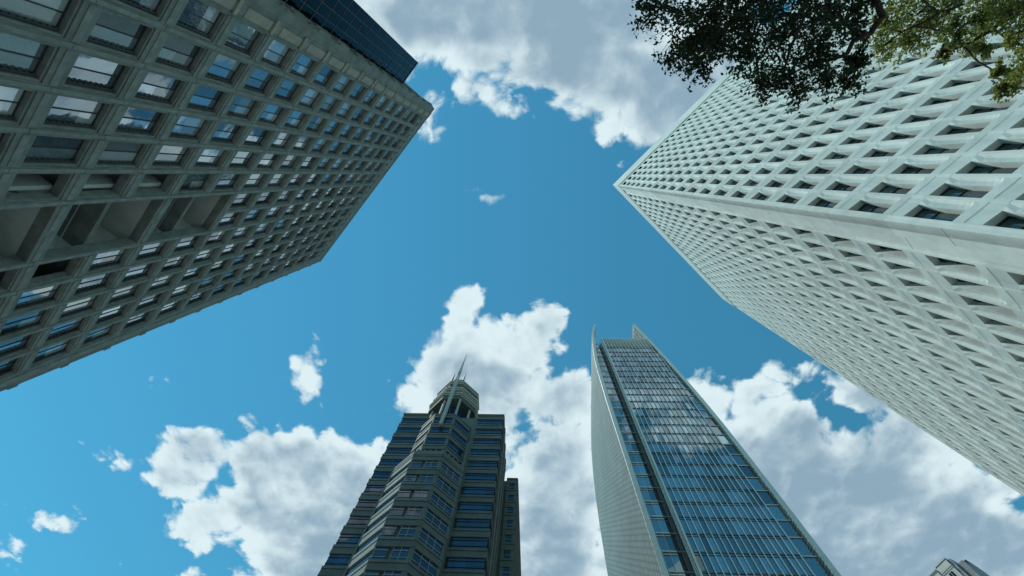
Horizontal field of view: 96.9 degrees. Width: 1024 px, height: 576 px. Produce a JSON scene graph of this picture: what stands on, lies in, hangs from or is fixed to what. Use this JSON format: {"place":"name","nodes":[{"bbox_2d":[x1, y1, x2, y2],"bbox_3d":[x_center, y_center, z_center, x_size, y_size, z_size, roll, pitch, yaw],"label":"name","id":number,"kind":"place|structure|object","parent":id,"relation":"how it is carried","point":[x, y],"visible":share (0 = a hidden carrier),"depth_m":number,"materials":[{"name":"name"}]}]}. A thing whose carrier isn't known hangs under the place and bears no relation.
{"place":"outdoors","nodes":[
{"label":"outdoors","id":0,"kind":"place"},
{"bbox_2d":[317,354,520,575],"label":"skyscraper","id":1,"kind":"structure","parent":0,"point":[439,495],"depth_m":79.51,"materials":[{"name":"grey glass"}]},
{"bbox_2d":[0,0,1023,575],"label":"sky","id":2,"kind":"structure","parent":0,"point":[240,435],"materials":[{"name":"blue"}]},
{"bbox_2d":[591,324,840,575],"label":"glass skyscraper","id":3,"kind":"structure","parent":0,"point":[683,486],"depth_m":98.04,"materials":[{"name":"glass"}]},
{"bbox_2d":[613,0,1023,495],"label":"office tower","id":4,"kind":"structure","parent":0,"point":[871,242],"depth_m":32.05,"materials":[{"name":"concrete"}]},
{"bbox_2d":[815,200,837,207],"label":"window","id":5,"kind":"structure","parent":4,"relation":"in","point":[822,203],"depth_m":28.38,"materials":[{"name":"black glass"}]},
{"bbox_2d":[833,184,856,190],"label":"window","id":6,"kind":"structure","parent":4,"relation":"in","point":[839,187],"depth_m":28.11,"materials":[{"name":"black glass"}]},
{"bbox_2d":[852,168,875,173],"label":"window","id":7,"kind":"structure","parent":4,"relation":"in","point":[858,171],"depth_m":27.84,"materials":[{"name":"black glass"}]},
{"bbox_2d":[857,204,888,213],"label":"window","id":8,"kind":"structure","parent":4,"relation":"in","point":[866,207],"depth_m":24.45,"materials":[{"name":"black glass"}]},
{"bbox_2d":[870,151,896,156],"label":"window","id":9,"kind":"structure","parent":4,"relation":"in","point":[877,154],"depth_m":27.55,"materials":[{"name":"black glass"}]},
{"bbox_2d":[878,186,910,193],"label":"window","id":10,"kind":"structure","parent":4,"relation":"in","point":[887,189],"depth_m":24.13,"materials":[{"name":"black glass"}]},
{"bbox_2d":[900,167,934,173],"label":"window","id":11,"kind":"structure","parent":4,"relation":"in","point":[909,170],"depth_m":23.98,"materials":[{"name":"black glass"}]},
{"bbox_2d":[913,208,959,221],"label":"window","id":12,"kind":"structure","parent":4,"relation":"in","point":[924,213],"depth_m":20.57,"materials":[{"name":"black glass"}]},
{"bbox_2d":[923,148,958,154],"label":"window","id":13,"kind":"structure","parent":4,"relation":"in","point":[932,150],"depth_m":23.71,"materials":[{"name":"black glass"}]},
{"bbox_2d":[939,187,988,197],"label":"window","id":14,"kind":"structure","parent":4,"relation":"in","point":[951,192],"depth_m":20.30,"materials":[{"name":"black glass"}]},
{"bbox_2d":[946,128,983,134],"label":"window","id":15,"kind":"structure","parent":4,"relation":"in","point":[954,131],"depth_m":23.44,"materials":[{"name":"black glass"}]},
{"bbox_2d":[970,106,1009,114],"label":"window","id":16,"kind":"structure","parent":4,"relation":"in","point":[976,111],"depth_m":23.16,"materials":[{"name":"black glass"}]},
{"bbox_2d":[967,166,1017,173],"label":"window","id":17,"kind":"structure","parent":4,"relation":"in","point":[977,169],"depth_m":20.02,"materials":[{"name":"black glass"}]},
{"bbox_2d":[994,143,1023,150],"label":"window","id":18,"kind":"structure","parent":4,"relation":"in","point":[1005,146],"depth_m":20.21,"materials":[{"name":"black glass"}]},
{"bbox_2d":[996,216,1023,229],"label":"window","id":19,"kind":"structure","parent":4,"relation":"in","point":[1009,222],"depth_m":17.35,"materials":[{"name":"black glass"}]},
{"bbox_2d":[928,557,988,575],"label":"apartment building","id":20,"kind":"structure","parent":0,"point":[948,567],"depth_m":67.58,"materials":[{"name":"grey glass"}]},
{"label":"ground","id":21,"kind":"structure","parent":0,"visible":0},
{"bbox_2d":[0,0,433,391],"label":"office building","id":22,"kind":"structure","parent":21,"relation":"on","point":[163,162],"depth_m":32.36,"materials":[{"name":"concrete"}]},
{"bbox_2d":[0,358,17,374],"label":"window","id":23,"kind":"structure","parent":22,"relation":"in","point":[6,367],"depth_m":32.31,"materials":[{"name":"glass"}]},
{"bbox_2d":[0,86,25,119],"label":"window","id":24,"kind":"structure","parent":22,"relation":"in","point":[10,98],"depth_m":20.25,"materials":[{"name":"glass"}]},
{"bbox_2d":[0,334,31,356],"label":"window","id":25,"kind":"structure","parent":22,"relation":"in","point":[6,348],"depth_m":31.34,"materials":[{"name":"glass"}]},
{"bbox_2d":[0,309,46,335],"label":"window","id":26,"kind":"structure","parent":22,"relation":"in","point":[23,322],"depth_m":30.46,"materials":[{"name":"glass"}]},
{"bbox_2d":[0,32,48,76],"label":"window","id":27,"kind":"structure","parent":22,"relation":"in","point":[19,55],"depth_m":19.31,"materials":[{"name":"glass"}]},
{"bbox_2d":[0,0,71,30],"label":"window","id":28,"kind":"structure","parent":22,"relation":"in","point":[49,14],"depth_m":18.73,"materials":[{"name":"glass"}]},
{"bbox_2d":[14,284,60,309],"bbox_3d":[-31.183,0.467,29.791,0.220,2.760,1.740,40,-78,-7],"label":"window","id":29,"kind":"structure","parent":22,"relation":"in","point":[43,295],"depth_m":29.96,"materials":[{"name":"glass"}]},
{"bbox_2d":[33,339,70,362],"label":"window","id":30,"kind":"structure","parent":22,"relation":"in","point":[47,352],"depth_m":35.28,"materials":[{"name":"glass"}]},
{"bbox_2d":[24,136,84,162],"bbox_3d":[-23.741,-7.245,23.522,0.220,2.760,1.740,40,-78,-7],"label":"window","id":31,"kind":"structure","parent":22,"relation":"in","point":[44,148],"depth_m":23.62,"materials":[{"name":"glass"}]},
{"bbox_2d":[46,318,83,340],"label":"window","id":32,"kind":"structure","parent":22,"relation":"in","point":[69,327],"depth_m":34.77,"materials":[{"name":"glass"}]},
{"bbox_2d":[44,96,104,127],"bbox_3d":[-22.217,-8.975,23.018,0.220,2.760,1.740,40,-78,-7],"label":"window","id":33,"kind":"structure","parent":22,"relation":"in","point":[69,111],"depth_m":23.11,"materials":[{"name":"glass"}]},
{"bbox_2d":[60,295,97,317],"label":"window","id":34,"kind":"structure","parent":22,"relation":"in","point":[85,304],"depth_m":34.26,"materials":[{"name":"glass"}]},
{"bbox_2d":[74,273,111,293],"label":"window","id":35,"kind":"structure","parent":22,"relation":"in","point":[95,282],"depth_m":33.75,"materials":[{"name":"glass"}]},
{"bbox_2d":[65,54,124,91],"bbox_3d":[-20.693,-10.705,22.513,0.220,2.760,1.740,40,-78,-7],"label":"window","id":36,"kind":"structure","parent":22,"relation":"in","point":[87,71],"depth_m":22.60,"materials":[{"name":"glass"}]},
{"bbox_2d":[83,324,113,343],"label":"window","id":37,"kind":"structure","parent":22,"relation":"in","point":[104,331],"depth_m":39.08,"materials":[{"name":"glass"}]},
{"bbox_2d":[89,249,125,269],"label":"window","id":38,"kind":"structure","parent":22,"relation":"in","point":[109,258],"depth_m":33.24,"materials":[{"name":"glass"}]},
{"bbox_2d":[96,304,126,323],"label":"window","id":39,"kind":"structure","parent":22,"relation":"in","point":[114,312],"depth_m":38.57,"materials":[{"name":"glass"}]},
{"bbox_2d":[87,10,146,53],"bbox_3d":[-19.169,-12.435,22.008,0.220,2.760,1.740,40,-78,-7],"label":"window","id":40,"kind":"structure","parent":22,"relation":"in","point":[112,30],"depth_m":22.09,"materials":[{"name":"glass"}]},
{"bbox_2d":[97,141,143,163],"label":"window","id":41,"kind":"structure","parent":22,"relation":"in","point":[114,152],"depth_m":27.41,"materials":[{"name":"glass"}]},
{"bbox_2d":[109,284,138,302],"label":"window","id":42,"kind":"structure","parent":22,"relation":"in","point":[123,293],"depth_m":38.06,"materials":[{"name":"glass"}]},
{"bbox_2d":[124,311,149,328],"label":"window","id":43,"kind":"structure","parent":22,"relation":"in","point":[137,319],"depth_m":42.83,"materials":[{"name":"glass"}]},
{"bbox_2d":[122,263,152,281],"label":"window","id":44,"kind":"structure","parent":22,"relation":"in","point":[139,271],"depth_m":37.54,"materials":[{"name":"glass"}]},
{"bbox_2d":[116,107,161,133],"bbox_3d":[-22.040,-9.912,26.763,0.220,2.760,1.740,40,-78,-7],"label":"window","id":45,"kind":"structure","parent":22,"relation":"in","point":[135,120],"depth_m":26.90,"materials":[{"name":"glass"}]},
{"bbox_2d":[121,0,161,14],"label":"window","id":46,"kind":"structure","parent":22,"relation":"in","point":[150,6],"depth_m":22.36,"materials":[{"name":"glass"}]},
{"bbox_2d":[136,293,161,309],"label":"window","id":47,"kind":"structure","parent":22,"relation":"in","point":[151,300],"depth_m":42.36,"materials":[{"name":"glass"}]},
{"bbox_2d":[136,242,165,259],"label":"window","id":48,"kind":"structure","parent":22,"relation":"in","point":[150,250],"depth_m":37.03,"materials":[{"name":"glass"}]},
{"bbox_2d":[135,72,180,102],"bbox_3d":[-20.516,-11.642,26.259,0.220,2.760,1.740,40,-78,-7],"label":"window","id":49,"kind":"structure","parent":22,"relation":"in","point":[157,87],"depth_m":26.39,"materials":[{"name":"glass"}]},
{"bbox_2d":[148,274,173,290],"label":"window","id":50,"kind":"structure","parent":22,"relation":"in","point":[160,282],"depth_m":41.86,"materials":[{"name":"glass"}]},
{"bbox_2d":[158,300,179,315],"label":"window","id":51,"kind":"structure","parent":22,"relation":"in","point":[170,307],"depth_m":46.66,"materials":[{"name":"glass"}]},
{"bbox_2d":[152,146,188,164],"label":"window","id":52,"kind":"structure","parent":22,"relation":"in","point":[168,155],"depth_m":31.20,"materials":[{"name":"glass"}]},
{"bbox_2d":[161,255,186,271],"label":"window","id":53,"kind":"structure","parent":22,"relation":"in","point":[176,262],"depth_m":41.34,"materials":[{"name":"glass"}]},
{"bbox_2d":[155,35,200,70],"bbox_3d":[-18.992,-13.372,25.754,0.220,2.760,1.740,40,-78,-7],"label":"window","id":54,"kind":"structure","parent":22,"relation":"in","point":[176,52],"depth_m":25.88,"materials":[{"name":"glass"}]},
{"bbox_2d":[169,283,191,298],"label":"window","id":55,"kind":"structure","parent":22,"relation":"in","point":[178,291],"depth_m":46.12,"materials":[{"name":"glass"}]},
{"bbox_2d":[174,236,198,251],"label":"window","id":56,"kind":"structure","parent":22,"relation":"in","point":[185,243],"depth_m":40.82,"materials":[{"name":"glass"}]},
{"bbox_2d":[169,116,205,138],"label":"window","id":57,"kind":"structure","parent":22,"relation":"in","point":[186,127],"depth_m":30.70,"materials":[{"name":"glass"}]},
{"bbox_2d":[181,266,202,280],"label":"window","id":58,"kind":"structure","parent":22,"relation":"in","point":[192,273],"depth_m":45.64,"materials":[{"name":"glass"}]},
{"bbox_2d":[180,174,209,189],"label":"window","id":59,"kind":"structure","parent":22,"relation":"in","point":[193,181],"depth_m":35.52,"materials":[{"name":"glass"}]},
{"bbox_2d":[187,291,205,304],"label":"window","id":60,"kind":"structure","parent":22,"relation":"in","point":[197,297],"depth_m":50.41,"materials":[{"name":"glass"}]},
{"bbox_2d":[176,0,221,36],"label":"window","id":61,"kind":"structure","parent":22,"relation":"in","point":[198,17],"depth_m":25.38,"materials":[{"name":"glass"}]},
{"bbox_2d":[193,249,214,262],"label":"window","id":62,"kind":"structure","parent":22,"relation":"in","point":[204,255],"depth_m":45.12,"materials":[{"name":"glass"}]},
{"bbox_2d":[187,85,222,110],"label":"window","id":63,"kind":"structure","parent":22,"relation":"in","point":[204,98],"depth_m":30.18,"materials":[{"name":"glass"}]},
{"bbox_2d":[198,275,216,288],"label":"window","id":64,"kind":"structure","parent":22,"relation":"in","point":[206,282],"depth_m":49.95,"materials":[{"name":"glass"}]},
{"bbox_2d":[195,149,224,165],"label":"window","id":65,"kind":"structure","parent":22,"relation":"in","point":[209,157],"depth_m":34.98,"materials":[{"name":"glass"}]},
{"bbox_2d":[205,231,226,244],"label":"window","id":66,"kind":"structure","parent":22,"relation":"in","point":[216,237],"depth_m":44.60,"materials":[{"name":"glass"}]},
{"bbox_2d":[209,259,227,272],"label":"window","id":67,"kind":"structure","parent":22,"relation":"in","point":[218,265],"depth_m":49.42,"materials":[{"name":"glass"}]},
{"bbox_2d":[205,54,240,82],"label":"window","id":68,"kind":"structure","parent":22,"relation":"in","point":[223,68],"depth_m":29.67,"materials":[{"name":"glass"}]},
{"bbox_2d":[211,123,240,142],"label":"window","id":69,"kind":"structure","parent":22,"relation":"in","point":[225,132],"depth_m":34.48,"materials":[{"name":"glass"}]},
{"bbox_2d":[214,174,239,188],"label":"window","id":70,"kind":"structure","parent":22,"relation":"in","point":[227,180],"depth_m":39.28,"materials":[{"name":"glass"}]},
{"bbox_2d":[218,212,238,225],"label":"window","id":71,"kind":"structure","parent":22,"relation":"in","point":[228,219],"depth_m":44.08,"materials":[{"name":"glass"}]},
{"bbox_2d":[220,243,238,255],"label":"window","id":72,"kind":"structure","parent":22,"relation":"in","point":[229,249],"depth_m":48.90,"materials":[{"name":"glass"}]},
{"bbox_2d":[231,226,249,239],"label":"window","id":73,"kind":"structure","parent":22,"relation":"in","point":[241,232],"depth_m":48.43,"materials":[{"name":"glass"}]},
{"bbox_2d":[230,193,251,206],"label":"window","id":74,"kind":"structure","parent":22,"relation":"in","point":[241,199],"depth_m":43.58,"materials":[{"name":"glass"}]},
{"bbox_2d":[229,151,253,166],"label":"window","id":75,"kind":"structure","parent":22,"relation":"in","point":[241,159],"depth_m":38.78,"materials":[{"name":"glass"}]},
{"bbox_2d":[227,96,256,117],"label":"window","id":76,"kind":"structure","parent":22,"relation":"in","point":[242,106],"depth_m":33.99,"materials":[{"name":"glass"}]},
{"bbox_2d":[225,21,259,53],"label":"window","id":77,"kind":"structure","parent":22,"relation":"in","point":[242,37],"depth_m":29.16,"materials":[{"name":"glass"}]},
{"bbox_2d":[243,238,259,249],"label":"window","id":78,"kind":"structure","parent":22,"relation":"in","point":[251,244],"depth_m":52.66,"materials":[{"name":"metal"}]},
{"bbox_2d":[243,209,261,221],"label":"window","id":79,"kind":"structure","parent":22,"relation":"in","point":[253,214],"depth_m":47.91,"materials":[{"name":"glass"}]},
{"bbox_2d":[243,174,264,187],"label":"window","id":80,"kind":"structure","parent":22,"relation":"in","point":[254,179],"depth_m":43.09,"materials":[{"name":"glass"}]},
{"bbox_2d":[244,128,267,145],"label":"window","id":81,"kind":"structure","parent":22,"relation":"in","point":[256,136],"depth_m":38.29,"materials":[{"name":"glass"}]},
{"bbox_2d":[244,68,272,92],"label":"window","id":82,"kind":"structure","parent":22,"relation":"in","point":[259,79],"depth_m":33.48,"materials":[{"name":"glass"}]},
{"bbox_2d":[254,223,269,234],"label":"window","id":83,"kind":"structure","parent":22,"relation":"in","point":[261,229],"depth_m":52.18,"materials":[{"name":"glass"}]},
{"bbox_2d":[255,192,273,204],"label":"window","id":84,"kind":"structure","parent":22,"relation":"in","point":[264,198],"depth_m":47.42,"materials":[{"name":"glass"}]},
{"bbox_2d":[257,154,277,167],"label":"window","id":85,"kind":"structure","parent":22,"relation":"in","point":[266,162],"depth_m":42.59,"materials":[{"name":"glass"}]},
{"bbox_2d":[258,104,282,123],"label":"window","id":86,"kind":"structure","parent":22,"relation":"in","point":[271,113],"depth_m":37.77,"materials":[{"name":"glass"}]},
{"bbox_2d":[265,207,280,218],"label":"window","id":87,"kind":"structure","parent":22,"relation":"in","point":[272,213],"depth_m":51.70,"materials":[{"name":"glass"}]},
{"bbox_2d":[261,40,289,66],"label":"window","id":88,"kind":"structure","parent":22,"relation":"in","point":[276,52],"depth_m":32.97,"materials":[{"name":"glass"}]},
{"bbox_2d":[268,174,285,185],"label":"window","id":89,"kind":"structure","parent":22,"relation":"in","point":[276,180],"depth_m":46.90,"materials":[{"name":"glass"}]},
{"bbox_2d":[270,133,291,147],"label":"window","id":90,"kind":"structure","parent":22,"relation":"in","point":[280,141],"depth_m":42.12,"materials":[{"name":"glass"}]},
{"bbox_2d":[276,191,291,201],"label":"window","id":91,"kind":"structure","parent":22,"relation":"in","point":[285,194],"depth_m":51.16,"materials":[{"name":"glass"}]},
{"bbox_2d":[274,80,298,100],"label":"window","id":92,"kind":"structure","parent":22,"relation":"in","point":[287,88],"depth_m":37.27,"materials":[{"name":"glass"}]},
{"bbox_2d":[280,155,297,167],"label":"window","id":93,"kind":"structure","parent":22,"relation":"in","point":[289,161],"depth_m":46.36,"materials":[{"name":"glass"}]},
{"bbox_2d":[284,111,304,127],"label":"window","id":94,"kind":"structure","parent":22,"relation":"in","point":[296,117],"depth_m":41.56,"materials":[{"name":"glass"}]},
{"bbox_2d":[287,174,303,185],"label":"window","id":95,"kind":"structure","parent":22,"relation":"in","point":[295,180],"depth_m":50.68,"materials":[{"name":"glass"}]},
{"bbox_2d":[290,54,313,77],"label":"window","id":96,"kind":"structure","parent":22,"relation":"in","point":[303,64],"depth_m":36.75,"materials":[{"name":"glass"}]},
{"bbox_2d":[293,136,310,149],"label":"window","id":97,"kind":"structure","parent":22,"relation":"in","point":[302,142],"depth_m":45.85,"materials":[{"name":"glass"}]},
{"bbox_2d":[299,157,315,168],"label":"window","id":98,"kind":"structure","parent":22,"relation":"in","point":[308,161],"depth_m":50.16,"materials":[{"name":"glass"}]},
{"bbox_2d":[299,89,318,107],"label":"window","id":99,"kind":"structure","parent":22,"relation":"in","point":[310,96],"depth_m":41.07,"materials":[{"name":"glass"}]},
{"bbox_2d":[306,116,323,131],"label":"window","id":100,"kind":"structure","parent":22,"relation":"in","point":[315,123],"depth_m":45.34,"materials":[{"name":"glass"}]},
{"bbox_2d":[312,139,327,151],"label":"window","id":101,"kind":"structure","parent":22,"relation":"in","point":[320,144],"depth_m":49.66,"materials":[{"name":"glass"}]},
{"bbox_2d":[314,66,333,86],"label":"window","id":102,"kind":"structure","parent":22,"relation":"in","point":[325,74],"depth_m":40.57,"materials":[{"name":"glass"}]},
{"bbox_2d":[319,96,336,112],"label":"window","id":103,"kind":"structure","parent":22,"relation":"in","point":[329,102],"depth_m":44.84,"materials":[{"name":"glass"}]},
{"bbox_2d":[324,121,339,134],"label":"window","id":104,"kind":"structure","parent":22,"relation":"in","point":[333,125],"depth_m":49.14,"materials":[{"name":"glass"}]},
{"bbox_2d":[333,75,350,93],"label":"window","id":105,"kind":"structure","parent":22,"relation":"in","point":[343,82],"depth_m":44.35,"materials":[{"name":"glass"}]},
{"bbox_2d":[337,103,351,117],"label":"window","id":106,"kind":"structure","parent":22,"relation":"in","point":[345,108],"depth_m":48.64,"materials":[{"name":"glass"}]},
{"bbox_2d":[339,125,352,137],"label":"window","id":107,"kind":"structure","parent":22,"relation":"in","point":[347,129],"depth_m":52.93,"materials":[{"name":"glass"}]},
{"bbox_2d":[349,84,364,99],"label":"window","id":108,"kind":"structure","parent":22,"relation":"in","point":[359,88],"depth_m":48.13,"materials":[{"name":"glass"}]},
{"bbox_2d":[351,108,364,121],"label":"window","id":109,"kind":"structure","parent":22,"relation":"in","point":[359,112],"depth_m":52.41,"materials":[{"name":"glass"}]},
{"bbox_2d":[363,90,376,104],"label":"window","id":110,"kind":"structure","parent":22,"relation":"in","point":[371,95],"depth_m":51.92,"materials":[{"name":"glass"}]},
{"bbox_2d":[282,0,417,83],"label":"glass building","id":111,"kind":"structure","parent":21,"relation":"on","point":[354,25],"depth_m":43.76,"materials":[{"name":"glass"}]},
{"bbox_2d":[627,0,885,118],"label":"street tree","id":112,"kind":"object","parent":21,"relation":"on","point":[710,35],"visible":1,"depth_m":6.56,"materials":[{"name":"green plant"}]},
{"bbox_2d":[846,0,1023,102],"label":"street tree","id":113,"kind":"object","parent":21,"relation":"on","point":[1003,12],"visible":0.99,"depth_m":9.62,"materials":[{"name":"green plant"}]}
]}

